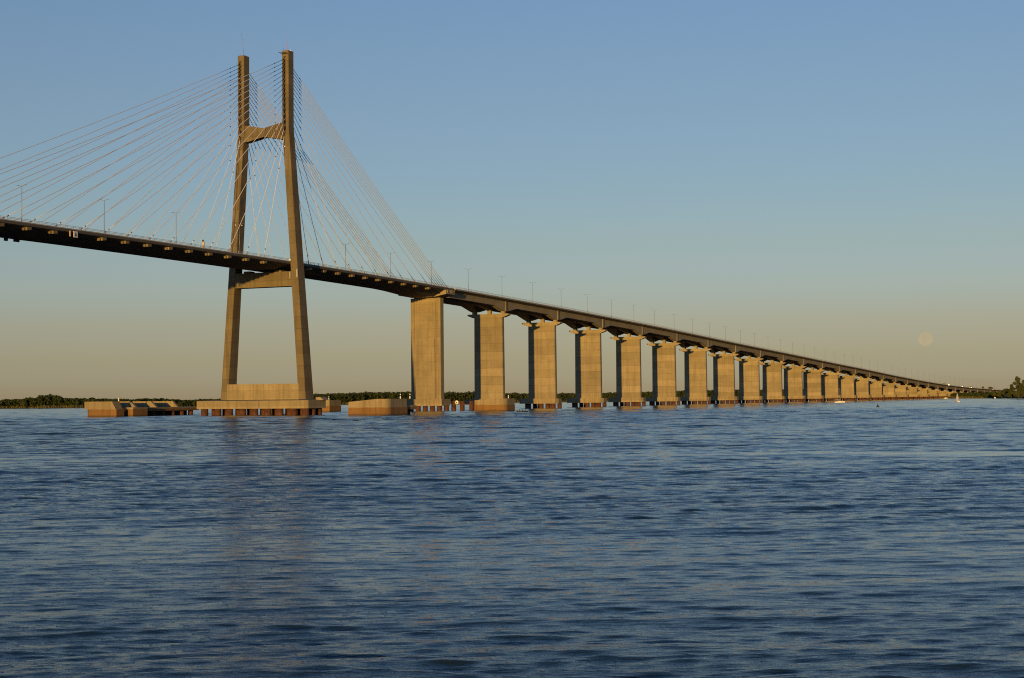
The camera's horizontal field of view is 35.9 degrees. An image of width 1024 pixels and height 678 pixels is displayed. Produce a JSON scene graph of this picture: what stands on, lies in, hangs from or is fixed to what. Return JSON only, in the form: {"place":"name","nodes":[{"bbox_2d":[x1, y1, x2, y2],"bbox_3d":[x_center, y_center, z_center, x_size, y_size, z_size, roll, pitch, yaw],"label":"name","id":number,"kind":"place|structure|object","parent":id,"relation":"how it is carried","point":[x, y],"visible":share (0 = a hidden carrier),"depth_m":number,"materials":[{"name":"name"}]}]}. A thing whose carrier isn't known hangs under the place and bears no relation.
{"place":"outdoors","nodes":[
{"label":"outdoors","id":0,"kind":"place"},
{"bbox_2d":[0,393,1022,408],"bbox_3d":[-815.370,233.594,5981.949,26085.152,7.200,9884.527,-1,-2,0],"label":"riverbank","id":1,"kind":"structure","parent":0,"point":[342,403],"depth_m":1441.77,"materials":[{"name":"soil"}]},
{"bbox_2d":[0,389,997,406],"bbox_3d":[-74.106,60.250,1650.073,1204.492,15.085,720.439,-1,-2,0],"label":"forest","id":2,"kind":"object","parent":1,"relation":"on","point":[47,400],"visible":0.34,"depth_m":1661.16,"materials":[{"name":"green plant"}]},
{"bbox_2d":[0,396,1023,407],"bbox_3d":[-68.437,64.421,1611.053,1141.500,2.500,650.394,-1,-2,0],"label":"reeds","id":3,"kind":"object","parent":1,"relation":"on","point":[53,406],"visible":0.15,"depth_m":1421.56,"materials":[{"name":"green plant"}]},
{"bbox_2d":[1012,376,1020,397],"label":"leafy tree","id":4,"kind":"object","parent":1,"relation":"on","point":[1017,379],"visible":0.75,"depth_m":1488.86,"materials":[{"name":"green plant"}]},
{"bbox_2d":[1013,391,1022,397],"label":"leafy tree","id":5,"kind":"object","parent":1,"relation":"on","point":[1018,394],"visible":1,"depth_m":1450.52,"materials":[{"name":"green plant"}]},
{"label":"bridge pier","id":6,"kind":"object","parent":1,"relation":"on","visible":0},
{"bbox_2d":[414,287,1015,393],"bbox_3d":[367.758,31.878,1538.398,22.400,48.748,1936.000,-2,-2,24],"label":"viaduct deck","id":7,"kind":"structure","parent":6,"relation":"on","point":[476,301],"depth_m":889.36,"materials":[{"name":"concrete"}]},
{"bbox_2d":[0,398,1023,677],"bbox_3d":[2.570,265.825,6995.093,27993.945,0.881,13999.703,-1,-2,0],"label":"water","id":8,"kind":"structure","parent":0,"point":[850,538],"depth_m":56.47,"materials":[{"name":"blue liquid"}]},
{"bbox_2d":[84,401,198,416],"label":"ship fender","id":9,"kind":"object","parent":8,"relation":"in","point":[127,408],"visible":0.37,"depth_m":552.48,"materials":[{"name":"concrete"}]},
{"bbox_2d":[197,33,328,415],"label":"bridge tower","id":10,"kind":"structure","parent":8,"relation":"in","point":[278,399],"depth_m":542.89,"materials":[{"name":"concrete"}]},
{"bbox_2d":[0,216,454,297],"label":"cable stayed deck","id":11,"kind":"structure","parent":10,"relation":"attached to","point":[15,230],"depth_m":499.18,"materials":[{"name":"concrete"}]},
{"bbox_2d":[0,79,240,211],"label":"stay cable","id":12,"kind":"object","parent":11,"relation":"attached to","point":[115,150],"visible":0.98,"depth_m":484.64,"materials":[{"name":"grey metal"}]},
{"bbox_2d":[0,67,240,169],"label":"stay cable","id":13,"kind":"object","parent":11,"relation":"attached to","point":[119,120],"visible":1,"depth_m":489.63,"materials":[{"name":"grey metal"}]},
{"bbox_2d":[0,71,240,182],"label":"stay cable","id":14,"kind":"object","parent":11,"relation":"attached to","point":[120,128],"visible":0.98,"depth_m":487.13,"materials":[{"name":"grey metal"}]},
{"bbox_2d":[1,64,239,157],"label":"stay cable","id":15,"kind":"object","parent":11,"relation":"attached to","point":[116,114],"visible":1,"depth_m":488.11,"materials":[{"name":"grey metal"}]},
{"bbox_2d":[1,75,239,195],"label":"stay cable","id":16,"kind":"object","parent":11,"relation":"attached to","point":[114,140],"visible":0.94,"depth_m":485.80,"materials":[{"name":"grey metal"}]},
{"bbox_2d":[17,84,239,218],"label":"stay cable","id":17,"kind":"object","parent":11,"relation":"attached to","point":[126,154],"visible":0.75,"depth_m":493.34,"materials":[{"name":"grey metal"}]},
{"bbox_2d":[39,88,239,223],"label":"stay cable","id":18,"kind":"object","parent":11,"relation":"attached to","point":[137,159],"visible":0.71,"depth_m":498.35,"materials":[{"name":"grey metal"}]},
{"bbox_2d":[0,59,283,173],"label":"stay cable","id":19,"kind":"object","parent":11,"relation":"attached to","point":[138,120],"visible":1,"depth_m":467.88,"materials":[{"name":"grey metal"}]},
{"bbox_2d":[0,62,284,187],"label":"stay cable","id":20,"kind":"object","parent":11,"relation":"attached to","point":[138,129],"visible":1,"depth_m":467.00,"materials":[{"name":"grey metal"}]},
{"bbox_2d":[0,66,284,202],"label":"stay cable","id":21,"kind":"object","parent":11,"relation":"attached to","point":[135,140],"visible":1,"depth_m":464.12,"materials":[{"name":"grey metal"}]},
{"bbox_2d":[2,70,284,218],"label":"stay cable","id":22,"kind":"object","parent":11,"relation":"attached to","point":[139,149],"visible":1,"depth_m":466.54,"materials":[{"name":"grey metal"}]},
{"bbox_2d":[62,92,240,226],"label":"stay cable","id":23,"kind":"object","parent":11,"relation":"attached to","point":[149,162],"visible":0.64,"depth_m":503.71,"materials":[{"name":"grey metal"}]},
{"bbox_2d":[29,74,284,222],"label":"stay cable","id":24,"kind":"object","parent":11,"relation":"attached to","point":[156,151],"visible":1,"depth_m":474.00,"materials":[{"name":"grey metal"}]},
{"bbox_2d":[84,97,240,229],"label":"stay cable","id":25,"kind":"object","parent":11,"relation":"attached to","point":[163,164],"visible":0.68,"depth_m":509.12,"materials":[{"name":"grey metal"}]},
{"bbox_2d":[55,78,284,225],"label":"stay cable","id":26,"kind":"object","parent":11,"relation":"attached to","point":[165,157],"visible":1,"depth_m":478.80,"materials":[{"name":"grey metal"}]},
{"bbox_2d":[114,102,240,224],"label":"stay cable","id":27,"kind":"object","parent":11,"relation":"attached to","point":[177,164],"visible":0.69,"depth_m":515.97,"materials":[{"name":"grey metal"}]},
{"bbox_2d":[80,83,283,229],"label":"stay cable","id":28,"kind":"object","parent":11,"relation":"attached to","point":[178,161],"visible":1,"depth_m":484.56,"materials":[{"name":"grey metal"}]},
{"bbox_2d":[125,107,240,235],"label":"stay cable","id":29,"kind":"object","parent":11,"relation":"attached to","point":[181,174],"visible":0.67,"depth_m":518.21,"materials":[{"name":"grey metal"}]},
{"bbox_2d":[146,112,240,236],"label":"stay cable","id":30,"kind":"object","parent":11,"relation":"attached to","point":[193,175],"visible":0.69,"depth_m":523.65,"materials":[{"name":"grey metal"}]},
{"bbox_2d":[104,87,284,232],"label":"stay cable","id":31,"kind":"object","parent":11,"relation":"attached to","point":[191,164],"visible":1,"depth_m":491.53,"materials":[{"name":"grey metal"}]},
{"bbox_2d":[163,118,240,241],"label":"stay cable","id":32,"kind":"object","parent":11,"relation":"attached to","point":[202,180],"visible":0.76,"depth_m":529.39,"materials":[{"name":"grey metal"}]},
{"bbox_2d":[127,92,284,236],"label":"stay cable","id":33,"kind":"object","parent":11,"relation":"attached to","point":[206,165],"visible":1,"depth_m":498.54,"materials":[{"name":"grey metal"}]},
{"bbox_2d":[183,126,239,240],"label":"stay cable","id":34,"kind":"object","parent":11,"relation":"attached to","point":[212,182],"visible":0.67,"depth_m":535.35,"materials":[{"name":"grey metal"}]},
{"bbox_2d":[148,97,284,239],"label":"stay cable","id":35,"kind":"object","parent":11,"relation":"attached to","point":[212,174],"visible":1,"depth_m":501.33,"materials":[{"name":"grey metal"}]},
{"bbox_2d":[199,128,241,245],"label":"stay cable","id":36,"kind":"object","parent":11,"relation":"attached to","point":[220,187],"visible":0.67,"depth_m":538.77,"materials":[{"name":"grey metal"}]},
{"bbox_2d":[169,102,284,242],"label":"stay cable","id":37,"kind":"object","parent":11,"relation":"attached to","point":[226,175],"visible":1,"depth_m":508.90,"materials":[{"name":"grey metal"}]},
{"bbox_2d":[189,108,284,245],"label":"stay cable","id":38,"kind":"object","parent":11,"relation":"attached to","point":[238,176],"visible":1,"depth_m":515.40,"materials":[{"name":"grey metal"}]},
{"bbox_2d":[209,114,284,248],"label":"stay cable","id":39,"kind":"object","parent":11,"relation":"attached to","point":[246,183],"visible":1,"depth_m":518.59,"materials":[{"name":"grey metal"}]},
{"bbox_2d":[229,120,284,248],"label":"stay cable","id":40,"kind":"object","parent":11,"relation":"attached to","point":[256,186],"visible":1,"depth_m":524.58,"materials":[{"name":"grey metal"}]},
{"bbox_2d":[249,149,272,257],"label":"stay cable","id":41,"kind":"object","parent":11,"relation":"attached to","point":[260,202],"visible":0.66,"depth_m":560.96,"materials":[{"name":"grey metal"}]},
{"bbox_2d":[246,126,284,253],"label":"stay cable","id":42,"kind":"object","parent":11,"relation":"attached to","point":[265,190],"visible":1,"depth_m":529.79,"materials":[{"name":"grey metal"}]},
{"bbox_2d":[250,143,285,257],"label":"stay cable","id":43,"kind":"object","parent":11,"relation":"attached to","point":[267,198],"visible":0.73,"depth_m":564.83,"materials":[{"name":"grey metal"}]},
{"bbox_2d":[254,144,288,233],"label":"stay cable","id":44,"kind":"object","parent":11,"relation":"attached to","point":[271,189],"visible":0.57,"depth_m":568.00,"materials":[{"name":"grey metal"}]},
{"bbox_2d":[249,124,311,261],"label":"stay cable","id":45,"kind":"object","parent":11,"relation":"attached to","point":[278,189],"visible":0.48,"depth_m":570.15,"materials":[{"name":"grey metal"}]},
{"bbox_2d":[249,118,323,262],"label":"stay cable","id":46,"kind":"object","parent":11,"relation":"attached to","point":[285,189],"visible":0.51,"depth_m":572.91,"materials":[{"name":"grey metal"}]},
{"bbox_2d":[249,112,335,264],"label":"stay cable","id":47,"kind":"object","parent":11,"relation":"attached to","point":[300,203],"visible":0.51,"depth_m":586.63,"materials":[{"name":"grey metal"}]},
{"bbox_2d":[249,107,350,270],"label":"stay cable","id":48,"kind":"object","parent":11,"relation":"attached to","point":[301,192],"visible":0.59,"depth_m":590.24,"materials":[{"name":"grey metal"}]},
{"bbox_2d":[250,103,362,272],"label":"stay cable","id":49,"kind":"object","parent":11,"relation":"attached to","point":[308,192],"visible":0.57,"depth_m":594.16,"materials":[{"name":"grey metal"}]},
{"bbox_2d":[296,156,323,265],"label":"stay cable","id":50,"kind":"object","parent":11,"relation":"attached to","point":[309,209],"visible":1,"depth_m":554.21,"materials":[{"name":"black metal"}]},
{"bbox_2d":[249,97,374,274],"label":"stay cable","id":51,"kind":"object","parent":11,"relation":"attached to","point":[316,193],"visible":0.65,"depth_m":598.48,"materials":[{"name":"grey metal"}]},
{"bbox_2d":[249,92,381,275],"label":"stay cable","id":52,"kind":"object","parent":11,"relation":"attached to","point":[322,195],"visible":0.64,"depth_m":603.22,"materials":[{"name":"grey metal"}]},
{"bbox_2d":[294,137,336,265],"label":"stay cable","id":53,"kind":"object","parent":11,"relation":"attached to","point":[312,193],"visible":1,"depth_m":555.79,"materials":[{"name":"black metal"}]},
{"bbox_2d":[249,88,382,273],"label":"stay cable","id":54,"kind":"object","parent":11,"relation":"attached to","point":[320,188],"visible":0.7,"depth_m":602.36,"materials":[{"name":"grey metal"}]},
{"bbox_2d":[249,81,387,273],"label":"stay cable","id":55,"kind":"object","parent":11,"relation":"attached to","point":[322,184],"visible":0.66,"depth_m":602.70,"materials":[{"name":"grey metal"}]},
{"bbox_2d":[250,86,387,276],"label":"stay cable","id":56,"kind":"object","parent":11,"relation":"attached to","point":[319,183],"visible":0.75,"depth_m":600.28,"materials":[{"name":"grey metal"}]},
{"bbox_2d":[249,77,391,275],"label":"stay cable","id":57,"kind":"object","parent":11,"relation":"attached to","point":[324,183],"visible":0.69,"depth_m":603.18,"materials":[{"name":"grey metal"}]},
{"bbox_2d":[250,75,394,276],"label":"stay cable","id":58,"kind":"object","parent":11,"relation":"attached to","point":[322,177],"visible":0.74,"depth_m":601.01,"materials":[{"name":"grey metal"}]},
{"bbox_2d":[294,129,351,270],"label":"stay cable","id":59,"kind":"object","parent":11,"relation":"attached to","point":[322,200],"visible":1,"depth_m":562.69,"materials":[{"name":"black metal"}]},
{"bbox_2d":[294,122,364,272],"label":"stay cable","id":60,"kind":"object","parent":11,"relation":"attached to","point":[329,198],"visible":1,"depth_m":567.34,"materials":[{"name":"grey metal"}]},
{"bbox_2d":[294,116,377,274],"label":"stay cable","id":61,"kind":"object","parent":11,"relation":"attached to","point":[334,193],"visible":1,"depth_m":570.19,"materials":[{"name":"grey metal"}]},
{"bbox_2d":[294,110,389,276],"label":"stay cable","id":62,"kind":"object","parent":11,"relation":"attached to","point":[340,191],"visible":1,"depth_m":574.28,"materials":[{"name":"grey metal"}]},
{"bbox_2d":[294,104,400,275],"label":"stay cable","id":63,"kind":"object","parent":11,"relation":"attached to","point":[346,190],"visible":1,"depth_m":578.68,"materials":[{"name":"grey metal"}]},
{"bbox_2d":[294,99,412,278],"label":"stay cable","id":64,"kind":"object","parent":11,"relation":"attached to","point":[351,187],"visible":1,"depth_m":581.09,"materials":[{"name":"grey metal"}]},
{"bbox_2d":[294,94,426,282],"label":"stay cable","id":65,"kind":"object","parent":11,"relation":"attached to","point":[358,187],"visible":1,"depth_m":585.49,"materials":[{"name":"grey metal"}]},
{"bbox_2d":[294,90,434,284],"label":"stay cable","id":66,"kind":"object","parent":11,"relation":"attached to","point":[360,183],"visible":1,"depth_m":586.98,"materials":[{"name":"grey metal"}]},
{"bbox_2d":[295,87,433,280],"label":"stay cable","id":67,"kind":"object","parent":11,"relation":"attached to","point":[361,181],"visible":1,"depth_m":588.05,"materials":[{"name":"grey metal"}]},
{"bbox_2d":[295,83,438,284],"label":"stay cable","id":68,"kind":"object","parent":11,"relation":"attached to","point":[363,180],"visible":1,"depth_m":589.86,"materials":[{"name":"grey metal"}]},
{"bbox_2d":[294,78,441,285],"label":"stay cable","id":69,"kind":"object","parent":11,"relation":"attached to","point":[366,181],"visible":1,"depth_m":591.68,"materials":[{"name":"grey metal"}]},
{"bbox_2d":[294,74,444,286],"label":"stay cable","id":70,"kind":"object","parent":11,"relation":"attached to","point":[365,176],"visible":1,"depth_m":591.04,"materials":[{"name":"grey metal"}]},
{"bbox_2d":[293,69,446,286],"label":"stay cable","id":71,"kind":"object","parent":11,"relation":"attached to","point":[368,177],"visible":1,"depth_m":592.77,"materials":[{"name":"grey metal"}]},
{"bbox_2d":[215,137,240,249],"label":"stay cable","id":72,"kind":"object","parent":10,"relation":"attached to","point":[228,192],"visible":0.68,"depth_m":543.03,"materials":[{"name":"grey metal"}]},
{"bbox_2d":[248,161,258,255],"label":"stay cable","id":73,"kind":"object","parent":10,"relation":"attached to","point":[253,209],"visible":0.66,"depth_m":556.90,"materials":[{"name":"grey metal"}]},
{"bbox_2d":[263,132,284,256],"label":"stay cable","id":74,"kind":"object","parent":10,"relation":"attached to","point":[273,199],"visible":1,"depth_m":533.81,"materials":[{"name":"grey metal"}]},
{"bbox_2d":[299,200,308,263],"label":"stay cable","id":75,"kind":"object","parent":10,"relation":"attached to","point":[303,230],"visible":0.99,"depth_m":550.38,"materials":[{"name":"black metal"}]},
{"bbox_2d":[322,400,340,411],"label":"ship fender","id":76,"kind":"object","parent":8,"relation":"in","point":[333,405],"visible":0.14,"depth_m":666.01,"materials":[{"name":"concrete"}]},
{"bbox_2d":[348,399,416,414],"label":"ship fender","id":77,"kind":"object","parent":8,"relation":"in","point":[385,407],"visible":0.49,"depth_m":503.47,"materials":[{"name":"concrete"}]},
{"bbox_2d":[409,298,449,410],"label":"bridge pier","id":78,"kind":"structure","parent":8,"relation":"in","point":[427,352],"depth_m":652.23,"materials":[{"name":"concrete"}]},
{"bbox_2d":[451,401,455,410],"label":"steel pile","id":79,"kind":"object","parent":8,"relation":"in","point":[453,407],"visible":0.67,"depth_m":656.47,"materials":[{"name":"metal"}]},
{"bbox_2d":[460,401,464,410],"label":"steel pile","id":80,"kind":"object","parent":8,"relation":"in","point":[462,407],"visible":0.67,"depth_m":654.86,"materials":[{"name":"metal"}]},
{"bbox_2d":[469,401,473,409],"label":"steel pile","id":81,"kind":"object","parent":8,"relation":"in","point":[471,406],"visible":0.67,"depth_m":653.04,"materials":[{"name":"metal"}]},
{"bbox_2d":[465,310,510,404],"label":"bridge pier","id":82,"kind":"structure","parent":8,"relation":"in","point":[489,366],"depth_m":707.41,"materials":[{"name":"concrete"}]},
{"bbox_2d":[474,398,514,410],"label":"ship fender","id":83,"kind":"object","parent":8,"relation":"in","point":[503,404],"visible":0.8,"depth_m":625.35,"materials":[{"name":"concrete"}]},
{"bbox_2d":[519,319,562,407],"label":"bridge pier","id":84,"kind":"structure","parent":8,"relation":"in","point":[542,366],"depth_m":761.75,"materials":[{"name":"concrete"}]},
{"bbox_2d":[567,326,606,406],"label":"bridge pier","id":85,"kind":"structure","parent":8,"relation":"in","point":[588,368],"depth_m":816.33,"materials":[{"name":"concrete"}]},
{"bbox_2d":[608,333,645,405],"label":"bridge pier","id":86,"kind":"structure","parent":8,"relation":"in","point":[628,372],"depth_m":870.90,"materials":[{"name":"concrete"}]},
{"bbox_2d":[646,340,680,404],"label":"bridge pier","id":87,"kind":"structure","parent":8,"relation":"in","point":[664,389],"depth_m":925.48,"materials":[{"name":"concrete"}]},
{"bbox_2d":[679,346,711,403],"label":"bridge pier","id":88,"kind":"structure","parent":8,"relation":"in","point":[695,368],"depth_m":979.98,"materials":[{"name":"concrete"}]},
{"bbox_2d":[708,351,738,403],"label":"bridge pier","id":89,"kind":"structure","parent":8,"relation":"in","point":[723,377],"depth_m":1034.56,"materials":[{"name":"concrete"}]},
{"bbox_2d":[734,356,763,402],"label":"bridge pier","id":90,"kind":"structure","parent":8,"relation":"in","point":[749,381],"depth_m":1088.92,"materials":[{"name":"concrete"}]},
{"bbox_2d":[759,360,785,401],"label":"bridge pier","id":91,"kind":"structure","parent":8,"relation":"in","point":[772,381],"depth_m":1143.49,"materials":[{"name":"concrete"}]},
{"bbox_2d":[782,364,806,401],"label":"bridge pier","id":92,"kind":"structure","parent":8,"relation":"in","point":[793,382],"depth_m":1198.03,"materials":[{"name":"concrete"}]},
{"bbox_2d":[802,367,824,400],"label":"bridge pier","id":93,"kind":"structure","parent":8,"relation":"in","point":[812,388],"depth_m":1252.59,"materials":[{"name":"concrete"}]},
{"bbox_2d":[821,371,841,400],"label":"bridge pier","id":94,"kind":"structure","parent":8,"relation":"in","point":[830,386],"depth_m":1306.91,"materials":[{"name":"concrete"}]},
{"bbox_2d":[838,374,856,400],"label":"bridge pier","id":95,"kind":"structure","parent":8,"relation":"in","point":[846,385],"depth_m":1361.36,"materials":[{"name":"concrete"}]},
{"bbox_2d":[854,376,871,399],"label":"bridge pier","id":96,"kind":"structure","parent":8,"relation":"in","point":[861,388],"depth_m":1415.64,"materials":[{"name":"concrete"}]},
{"bbox_2d":[869,379,885,399],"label":"bridge pier","id":97,"kind":"structure","parent":8,"relation":"in","point":[875,389],"depth_m":1470.17,"materials":[{"name":"concrete"}]},
{"bbox_2d":[882,381,897,399],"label":"bridge pier","id":98,"kind":"structure","parent":8,"relation":"in","point":[888,390],"depth_m":1524.61,"materials":[{"name":"concrete"}]},
{"bbox_2d":[890,383,909,398],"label":"bridge pier","id":99,"kind":"structure","parent":8,"relation":"in","point":[900,391],"depth_m":1579.05,"materials":[{"name":"concrete"}]},
{"bbox_2d":[902,385,919,398],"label":"bridge pier","id":100,"kind":"structure","parent":8,"relation":"in","point":[911,392],"depth_m":1633.23,"materials":[{"name":"concrete"}]},
{"bbox_2d":[913,387,929,398],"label":"bridge pier","id":101,"kind":"structure","parent":8,"relation":"in","point":[923,393],"depth_m":1687.58,"materials":[{"name":"concrete"}]},
{"bbox_2d":[923,388,939,398],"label":"bridge pier","id":102,"kind":"structure","parent":8,"relation":"in","point":[932,393],"depth_m":1742.14,"materials":[{"name":"concrete"}]},
{"bbox_2d":[933,389,948,397],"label":"bridge pier","id":103,"kind":"structure","parent":8,"relation":"in","point":[942,393],"depth_m":1796.24,"materials":[{"name":"concrete"}]},
{"bbox_2d":[0,0,1023,399],"label":"sky","id":104,"kind":"structure","parent":0,"point":[843,179],"materials":[{"name":"blue"}]},
{"bbox_2d":[918,332,932,345],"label":"moon","id":105,"kind":"object","parent":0,"point":[925,338],"visible":1,"depth_m":28929.55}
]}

